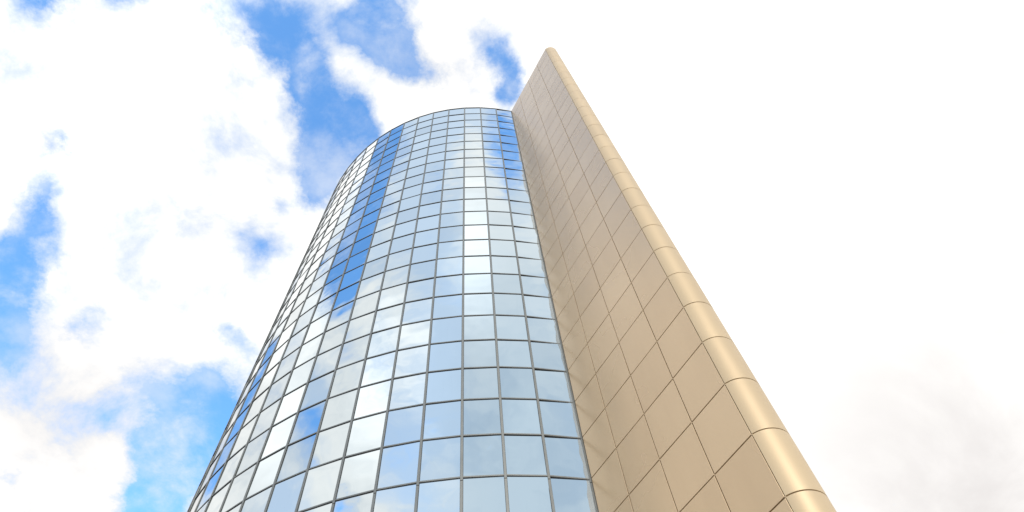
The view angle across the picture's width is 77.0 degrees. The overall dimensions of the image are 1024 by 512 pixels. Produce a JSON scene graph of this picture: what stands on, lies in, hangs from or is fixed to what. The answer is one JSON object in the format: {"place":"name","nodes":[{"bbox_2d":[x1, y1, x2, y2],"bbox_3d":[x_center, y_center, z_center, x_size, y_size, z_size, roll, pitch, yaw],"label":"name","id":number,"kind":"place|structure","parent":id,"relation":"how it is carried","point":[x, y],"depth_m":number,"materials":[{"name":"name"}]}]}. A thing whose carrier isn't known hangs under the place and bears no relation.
{"place":"outdoors","nodes":[
{"label":"outdoors","id":0,"kind":"place"},
{"bbox_2d":[187,47,835,511],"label":"office tower","id":1,"kind":"structure","parent":0,"point":[483,309],"depth_m":22.25,"materials":[{"name":"beige metal"}]},
{"bbox_2d":[196,465,223,510],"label":"window","id":2,"kind":"structure","parent":1,"relation":"in","point":[212,482],"depth_m":23.02,"materials":[{"name":"blue glass"}]},
{"bbox_2d":[206,483,229,511],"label":"window","id":3,"kind":"structure","parent":1,"relation":"in","point":[216,501],"depth_m":21.48,"materials":[{"name":"white glass"}]},
{"bbox_2d":[214,447,244,492],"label":"window","id":4,"kind":"structure","parent":1,"relation":"in","point":[231,465],"depth_m":22.63,"materials":[{"name":"white glass"}]},
{"bbox_2d":[221,464,255,511],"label":"window","id":5,"kind":"structure","parent":1,"relation":"in","point":[237,491],"depth_m":20.91,"materials":[{"name":"white glass"}]},
{"bbox_2d":[229,415,257,457],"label":"window","id":6,"kind":"structure","parent":1,"relation":"in","point":[244,434],"depth_m":24.04,"materials":[{"name":"white glass"}]},
{"bbox_2d":[235,430,268,475],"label":"window","id":7,"kind":"structure","parent":1,"relation":"in","point":[253,450],"depth_m":22.31,"materials":[{"name":"white glass"}]},
{"bbox_2d":[242,388,268,426],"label":"window","id":8,"kind":"structure","parent":1,"relation":"in","point":[256,405],"depth_m":25.43,"materials":[{"name":"white glass"}]},
{"bbox_2d":[241,487,271,511],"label":"window","id":9,"kind":"structure","parent":1,"relation":"in","point":[257,503],"depth_m":19.59,"materials":[{"name":"white glass"}]},
{"bbox_2d":[249,400,279,440],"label":"window","id":10,"kind":"structure","parent":1,"relation":"in","point":[265,419],"depth_m":23.71,"materials":[{"name":"white glass"}]},
{"bbox_2d":[246,448,284,497],"bbox_3d":[-7.864,6.947,20.636,1.196,1.576,0.036,-30,-63,12],"label":"window","id":11,"kind":"structure","parent":1,"relation":"in","point":[266,471],"depth_m":20.61,"materials":[{"name":"white glass"}]},
{"bbox_2d":[261,373,289,410],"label":"window","id":12,"kind":"structure","parent":1,"relation":"in","point":[276,390],"depth_m":25.09,"materials":[{"name":"white glass"}]},
{"bbox_2d":[261,414,295,458],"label":"window","id":13,"kind":"structure","parent":1,"relation":"in","point":[279,434],"depth_m":22.02,"materials":[{"name":"white glass"}]},
{"bbox_2d":[267,472,304,511],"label":"window","id":14,"kind":"structure","parent":1,"relation":"in","point":[285,494],"depth_m":19.10,"materials":[{"name":"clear glass"}]},
{"bbox_2d":[273,348,298,382],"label":"window","id":15,"kind":"structure","parent":1,"relation":"in","point":[286,364],"depth_m":26.51,"materials":[{"name":"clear glass"}]},
{"bbox_2d":[273,385,305,424],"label":"window","id":16,"kind":"structure","parent":1,"relation":"in","point":[290,403],"depth_m":23.42,"materials":[{"name":"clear glass"}]},
{"bbox_2d":[276,434,315,481],"bbox_3d":[-6.803,6.396,20.409,1.196,1.576,0.036,-25,-63,10],"label":"window","id":17,"kind":"structure","parent":1,"relation":"in","point":[296,459],"depth_m":20.38,"materials":[{"name":"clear glass"}]},
{"bbox_2d":[284,358,314,394],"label":"window","id":18,"kind":"structure","parent":1,"relation":"in","point":[300,375],"depth_m":24.83,"materials":[{"name":"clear glass"}]},
{"bbox_2d":[289,401,324,443],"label":"window","id":19,"kind":"structure","parent":1,"relation":"in","point":[308,420],"depth_m":21.79,"materials":[{"name":"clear glass"}]},
{"bbox_2d":[294,334,322,367],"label":"window","id":20,"kind":"structure","parent":1,"relation":"in","point":[309,350],"depth_m":26.22,"materials":[{"name":"clear glass"}]},
{"bbox_2d":[303,313,329,343],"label":"window","id":21,"kind":"structure","parent":1,"relation":"in","point":[317,327],"depth_m":27.63,"materials":[{"name":"clear glass"}]},
{"bbox_2d":[300,372,333,409],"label":"window","id":22,"kind":"structure","parent":1,"relation":"in","point":[317,390],"depth_m":23.19,"materials":[{"name":"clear glass"}]},
{"bbox_2d":[298,459,341,510],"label":"window","id":23,"kind":"structure","parent":1,"relation":"in","point":[320,484],"depth_m":18.80,"materials":[{"name":"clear glass"}]},
{"bbox_2d":[310,346,340,379],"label":"window","id":24,"kind":"structure","parent":1,"relation":"in","point":[325,362],"depth_m":24.60,"materials":[{"name":"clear glass"}]},
{"bbox_2d":[310,422,349,467],"bbox_3d":[-5.692,5.932,20.233,1.196,1.576,0.033,-20,-62,7],"label":"window","id":25,"kind":"structure","parent":1,"relation":"in","point":[330,444],"depth_m":20.20,"materials":[{"name":"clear glass"}]},
{"bbox_2d":[318,322,347,353],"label":"window","id":26,"kind":"structure","parent":1,"relation":"in","point":[334,337],"depth_m":25.99,"materials":[{"name":"white glass"}]},
{"bbox_2d":[320,390,356,429],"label":"window","id":27,"kind":"structure","parent":1,"relation":"in","point":[339,409],"depth_m":21.61,"materials":[{"name":"white glass"}]},
{"bbox_2d":[326,301,353,329],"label":"window","id":28,"kind":"structure","parent":1,"relation":"in","point":[340,315],"depth_m":27.39,"materials":[{"name":"blue glass"}]},
{"bbox_2d":[333,282,358,308],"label":"window","id":29,"kind":"structure","parent":1,"relation":"in","point":[344,296],"depth_m":28.79,"materials":[{"name":"blue glass"}]},
{"bbox_2d":[329,360,363,396],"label":"window","id":30,"kind":"structure","parent":1,"relation":"in","point":[347,378],"depth_m":23.01,"materials":[{"name":"white glass"}]},
{"bbox_2d":[333,492,372,511],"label":"window","id":31,"kind":"structure","parent":1,"relation":"in","point":[362,503],"depth_m":17.74,"materials":[{"name":"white glass"}]},
{"bbox_2d":[337,335,369,367],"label":"window","id":32,"kind":"structure","parent":1,"relation":"in","point":[353,351],"depth_m":24.41,"materials":[{"name":"white glass"}]},
{"bbox_2d":[336,449,379,498],"bbox_3d":[-4.441,6.328,18.710,1.196,1.576,0.032,-16,-61,5],"label":"window","id":33,"kind":"structure","parent":1,"relation":"in","point":[359,472],"depth_m":18.67,"materials":[{"name":"white glass"}]},
{"bbox_2d":[345,312,374,341],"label":"window","id":34,"kind":"structure","parent":1,"relation":"in","point":[360,326],"depth_m":25.81,"materials":[{"name":"white glass"}]},
{"bbox_2d":[190,108,535,511],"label":"windows","id":35,"kind":"structure","parent":1,"relation":"in","point":[474,141],"depth_m":36.42,"materials":[{"name":"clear glass"}]},
{"bbox_2d":[351,292,378,318],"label":"window","id":36,"kind":"structure","parent":1,"relation":"in","point":[366,304],"depth_m":27.22,"materials":[{"name":"white glass"}]},
{"bbox_2d":[346,412,385,455],"bbox_3d":[-4.540,5.559,20.110,1.196,1.576,0.037,-16,-61,5],"label":"window","id":37,"kind":"structure","parent":1,"relation":"in","point":[366,433],"depth_m":20.08,"materials":[{"name":"white glass"}]},
{"bbox_2d":[357,273,382,297],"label":"window","id":38,"kind":"structure","parent":1,"relation":"in","point":[372,284],"depth_m":28.62,"materials":[{"name":"white glass"}]},
{"bbox_2d":[354,380,390,418],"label":"window","id":39,"kind":"structure","parent":1,"relation":"in","point":[372,399],"depth_m":21.48,"materials":[{"name":"white glass"}]},
{"bbox_2d":[362,256,386,278],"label":"window","id":40,"kind":"structure","parent":1,"relation":"in","point":[377,266],"depth_m":30.03,"materials":[{"name":"blue glass"}]},
{"bbox_2d":[361,352,394,385],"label":"window","id":41,"kind":"structure","parent":1,"relation":"in","point":[379,368],"depth_m":22.88,"materials":[{"name":"white glass"}]},
{"bbox_2d":[367,327,398,357],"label":"window","id":42,"kind":"structure","parent":1,"relation":"in","point":[385,341],"depth_m":24.29,"materials":[{"name":"white glass"}]},
{"bbox_2d":[373,304,402,331],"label":"window","id":43,"kind":"structure","parent":1,"relation":"in","point":[389,317],"depth_m":25.70,"materials":[{"name":"white glass"}]},
{"bbox_2d":[378,284,405,308],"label":"window","id":44,"kind":"structure","parent":1,"relation":"in","point":[394,295],"depth_m":27.09,"materials":[{"name":"white glass"}]},
{"bbox_2d":[374,484,415,511],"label":"window","id":45,"kind":"structure","parent":1,"relation":"in","point":[399,499],"depth_m":17.53,"materials":[{"name":"blue glass"}]},
{"bbox_2d":[382,265,408,288],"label":"window","id":46,"kind":"structure","parent":1,"relation":"in","point":[397,276],"depth_m":28.49,"materials":[{"name":"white glass"}]},
{"bbox_2d":[377,442,419,488],"bbox_3d":[-3.258,6.049,18.641,1.196,1.576,0.036,-11,-61,2],"label":"window","id":47,"kind":"structure","parent":1,"relation":"in","point":[399,464],"depth_m":18.61,"materials":[{"name":"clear glass"}]},
{"bbox_2d":[386,249,411,269],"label":"window","id":48,"kind":"structure","parent":1,"relation":"in","point":[402,258],"depth_m":29.89,"materials":[{"name":"blue glass"}]},
{"bbox_2d":[390,234,413,252],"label":"window","id":49,"kind":"structure","parent":1,"relation":"in","point":[405,242],"depth_m":31.30,"materials":[{"name":"blue glass"}]},
{"bbox_2d":[384,405,422,445],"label":"window","id":50,"kind":"structure","parent":1,"relation":"in","point":[403,425],"depth_m":20.01,"materials":[{"name":"blue glass"}]},
{"bbox_2d":[389,373,425,408],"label":"window","id":51,"kind":"structure","parent":1,"relation":"in","point":[406,391],"depth_m":21.41,"materials":[{"name":"blue glass"}]},
{"bbox_2d":[394,345,427,376],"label":"window","id":52,"kind":"structure","parent":1,"relation":"in","point":[413,360],"depth_m":22.81,"materials":[{"name":"clear glass"}]},
{"bbox_2d":[398,321,429,348],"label":"window","id":53,"kind":"structure","parent":1,"relation":"in","point":[415,334],"depth_m":24.21,"materials":[{"name":"clear glass"}]},
{"bbox_2d":[402,298,431,323],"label":"window","id":54,"kind":"structure","parent":1,"relation":"in","point":[420,310],"depth_m":25.62,"materials":[{"name":"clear glass"}]},
{"bbox_2d":[406,278,433,301],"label":"window","id":55,"kind":"structure","parent":1,"relation":"in","point":[422,289],"depth_m":27.01,"materials":[{"name":"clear glass"}]},
{"bbox_2d":[409,260,434,280],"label":"window","id":56,"kind":"structure","parent":1,"relation":"in","point":[418,271],"depth_m":28.42,"materials":[{"name":"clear glass"}]},
{"bbox_2d":[412,244,436,262],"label":"window","id":57,"kind":"structure","parent":1,"relation":"in","point":[424,253],"depth_m":29.82,"materials":[{"name":"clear glass"}]},
{"bbox_2d":[414,229,437,246],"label":"window","id":58,"kind":"structure","parent":1,"relation":"in","point":[430,236],"depth_m":31.24,"materials":[{"name":"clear glass"}]},
{"bbox_2d":[417,479,459,511],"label":"window","id":59,"kind":"structure","parent":1,"relation":"in","point":[439,496],"depth_m":17.42,"materials":[{"name":"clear glass"}]},
{"bbox_2d":[420,437,459,480],"bbox_3d":[-2.055,5.865,18.625,1.196,1.576,0.035,-6,-61,-1],"label":"window","id":60,"kind":"structure","parent":1,"relation":"in","point":[441,457],"depth_m":18.59,"materials":[{"name":"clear glass"}]},
{"bbox_2d":[423,401,460,438],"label":"window","id":61,"kind":"structure","parent":1,"relation":"in","point":[441,419],"depth_m":19.99,"materials":[{"name":"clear glass"}]},
{"bbox_2d":[426,369,460,402],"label":"window","id":62,"kind":"structure","parent":1,"relation":"in","point":[444,385],"depth_m":21.40,"materials":[{"name":"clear glass"}]},
{"bbox_2d":[429,342,460,370],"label":"window","id":63,"kind":"structure","parent":1,"relation":"in","point":[445,355],"depth_m":22.80,"materials":[{"name":"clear glass"}]},
{"bbox_2d":[431,317,461,342],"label":"window","id":64,"kind":"structure","parent":1,"relation":"in","point":[448,329],"depth_m":24.20,"materials":[{"name":"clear glass"}]},
{"bbox_2d":[433,295,461,317],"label":"window","id":65,"kind":"structure","parent":1,"relation":"in","point":[447,306],"depth_m":25.60,"materials":[{"name":"blue glass"}]},
{"bbox_2d":[435,275,461,295],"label":"window","id":66,"kind":"structure","parent":1,"relation":"in","point":[449,285],"depth_m":27.00,"materials":[{"name":"blue glass"}]},
{"bbox_2d":[436,257,461,275],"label":"window","id":67,"kind":"structure","parent":1,"relation":"in","point":[449,266],"depth_m":28.42,"materials":[{"name":"blue glass"}]},
{"bbox_2d":[438,241,462,257],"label":"window","id":68,"kind":"structure","parent":1,"relation":"in","point":[447,249],"depth_m":29.82,"materials":[{"name":"blue glass"}]},
{"bbox_2d":[439,226,462,241],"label":"window","id":69,"kind":"structure","parent":1,"relation":"in","point":[449,233],"depth_m":31.21,"materials":[{"name":"blue glass"}]},
{"bbox_2d":[464,240,488,255],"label":"window","id":70,"kind":"structure","parent":1,"relation":"in","point":[472,247],"depth_m":29.87,"materials":[{"name":"white glass"}]},
{"bbox_2d":[465,225,487,238],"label":"window","id":71,"kind":"structure","parent":1,"relation":"in","point":[471,231],"depth_m":31.23,"materials":[{"name":"white glass"}]},
{"bbox_2d":[464,256,489,272],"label":"window","id":72,"kind":"structure","parent":1,"relation":"in","point":[477,264],"depth_m":28.47,"materials":[{"name":"white glass"}]},
{"bbox_2d":[464,274,491,292],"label":"window","id":73,"kind":"structure","parent":1,"relation":"in","point":[473,283],"depth_m":27.05,"materials":[{"name":"white glass"}]},
{"bbox_2d":[464,294,492,314],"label":"window","id":74,"kind":"structure","parent":1,"relation":"in","point":[474,304],"depth_m":25.64,"materials":[{"name":"blue glass"}]},
{"bbox_2d":[464,315,494,339],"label":"window","id":75,"kind":"structure","parent":1,"relation":"in","point":[475,327],"depth_m":24.25,"materials":[{"name":"blue glass"}]},
{"bbox_2d":[464,340,496,366],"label":"window","id":76,"kind":"structure","parent":1,"relation":"in","point":[476,353],"depth_m":22.85,"materials":[{"name":"blue glass"}]},
{"bbox_2d":[464,368,498,398],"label":"window","id":77,"kind":"structure","parent":1,"relation":"in","point":[482,382],"depth_m":21.43,"materials":[{"name":"blue glass"}]},
{"bbox_2d":[464,399,500,434],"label":"window","id":78,"kind":"structure","parent":1,"relation":"in","point":[480,416],"depth_m":20.02,"materials":[{"name":"blue glass"}]},
{"bbox_2d":[463,435,503,475],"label":"window","id":79,"kind":"structure","parent":1,"relation":"in","point":[482,455],"depth_m":18.61,"materials":[{"name":"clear glass"}]},
{"bbox_2d":[463,477,505,511],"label":"window","id":80,"kind":"structure","parent":1,"relation":"in","point":[487,494],"depth_m":17.39,"materials":[{"name":"blue glass"}]},
{"bbox_2d":[489,225,513,239],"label":"window","id":81,"kind":"structure","parent":1,"relation":"in","point":[496,232],"depth_m":31.34,"materials":[{"name":"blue glass"}]},
{"bbox_2d":[490,240,515,255],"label":"window","id":82,"kind":"structure","parent":1,"relation":"in","point":[498,247],"depth_m":29.94,"materials":[{"name":"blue glass"}]},
{"bbox_2d":[491,256,517,273],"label":"window","id":83,"kind":"structure","parent":1,"relation":"in","point":[499,264],"depth_m":28.53,"materials":[{"name":"blue glass"}]},
{"bbox_2d":[493,274,520,292],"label":"window","id":84,"kind":"structure","parent":1,"relation":"in","point":[502,283],"depth_m":27.15,"materials":[{"name":"blue glass"}]},
{"bbox_2d":[494,294,523,314],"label":"window","id":85,"kind":"structure","parent":1,"relation":"in","point":[508,304],"depth_m":25.74,"materials":[{"name":"blue glass"}]},
{"bbox_2d":[496,316,527,339],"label":"window","id":86,"kind":"structure","parent":1,"relation":"in","point":[508,327],"depth_m":24.33,"materials":[{"name":"blue glass"}]},
{"bbox_2d":[497,340,531,366],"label":"window","id":87,"kind":"structure","parent":1,"relation":"in","point":[511,353],"depth_m":22.93,"materials":[{"name":"blue glass"}]},
{"bbox_2d":[499,368,535,397],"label":"window","id":88,"kind":"structure","parent":1,"relation":"in","point":[515,382],"depth_m":21.53,"materials":[{"name":"blue glass"}]},
{"bbox_2d":[502,399,540,433],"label":"window","id":89,"kind":"structure","parent":1,"relation":"in","point":[519,416],"depth_m":20.12,"materials":[{"name":"blue glass"}]},
{"bbox_2d":[504,435,546,474],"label":"window","id":90,"kind":"structure","parent":1,"relation":"in","point":[524,454],"depth_m":18.72,"materials":[{"name":"blue glass"}]},
{"bbox_2d":[514,227,538,242],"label":"window","id":91,"kind":"structure","parent":1,"relation":"in","point":[521,234],"depth_m":31.49,"materials":[{"name":"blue glass"}]},
{"bbox_2d":[516,242,541,258],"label":"window","id":92,"kind":"structure","parent":1,"relation":"in","point":[529,250],"depth_m":30.10,"materials":[{"name":"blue glass"}]},
{"bbox_2d":[507,477,551,511],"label":"window","id":93,"kind":"structure","parent":1,"relation":"in","point":[526,494],"depth_m":17.48,"materials":[{"name":"blue glass"}]},
{"bbox_2d":[518,258,545,276],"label":"window","id":94,"kind":"structure","parent":1,"relation":"in","point":[533,267],"depth_m":28.70,"materials":[{"name":"blue glass"}]},
{"bbox_2d":[521,276,549,296],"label":"window","id":95,"kind":"structure","parent":1,"relation":"in","point":[538,286],"depth_m":27.29,"materials":[{"name":"blue glass"}]},
{"bbox_2d":[524,295,554,318],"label":"window","id":96,"kind":"structure","parent":1,"relation":"in","point":[535,306],"depth_m":25.88,"materials":[{"name":"blue glass"}]},
{"bbox_2d":[527,317,559,342],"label":"window","id":97,"kind":"structure","parent":1,"relation":"in","point":[545,330],"depth_m":24.49,"materials":[{"name":"blue glass"}]},
{"bbox_2d":[531,342,565,370],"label":"window","id":98,"kind":"structure","parent":1,"relation":"in","point":[545,355],"depth_m":23.09,"materials":[{"name":"blue glass"}]},
{"bbox_2d":[535,370,572,401],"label":"window","id":99,"kind":"structure","parent":1,"relation":"in","point":[552,385],"depth_m":21.67,"materials":[{"name":"blue glass"}]},
{"bbox_2d":[539,401,579,436],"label":"window","id":100,"kind":"structure","parent":1,"relation":"in","point":[558,418],"depth_m":20.28,"materials":[{"name":"blue glass"}]},
{"bbox_2d":[545,437,588,477],"bbox_3d":[1.574,5.905,18.904,1.196,1.576,0.040,6,-62,-8],"label":"window","id":101,"kind":"structure","parent":1,"relation":"in","point":[565,456],"depth_m":18.87,"materials":[{"name":"blue glass"}]},
{"bbox_2d":[551,478,595,511],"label":"window","id":102,"kind":"structure","parent":1,"relation":"in","point":[569,495],"depth_m":17.66,"materials":[{"name":"blue glass"}]},
{"bbox_2d":[0,0,1023,511],"label":"sky","id":103,"kind":"structure","parent":0,"point":[841,182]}
]}

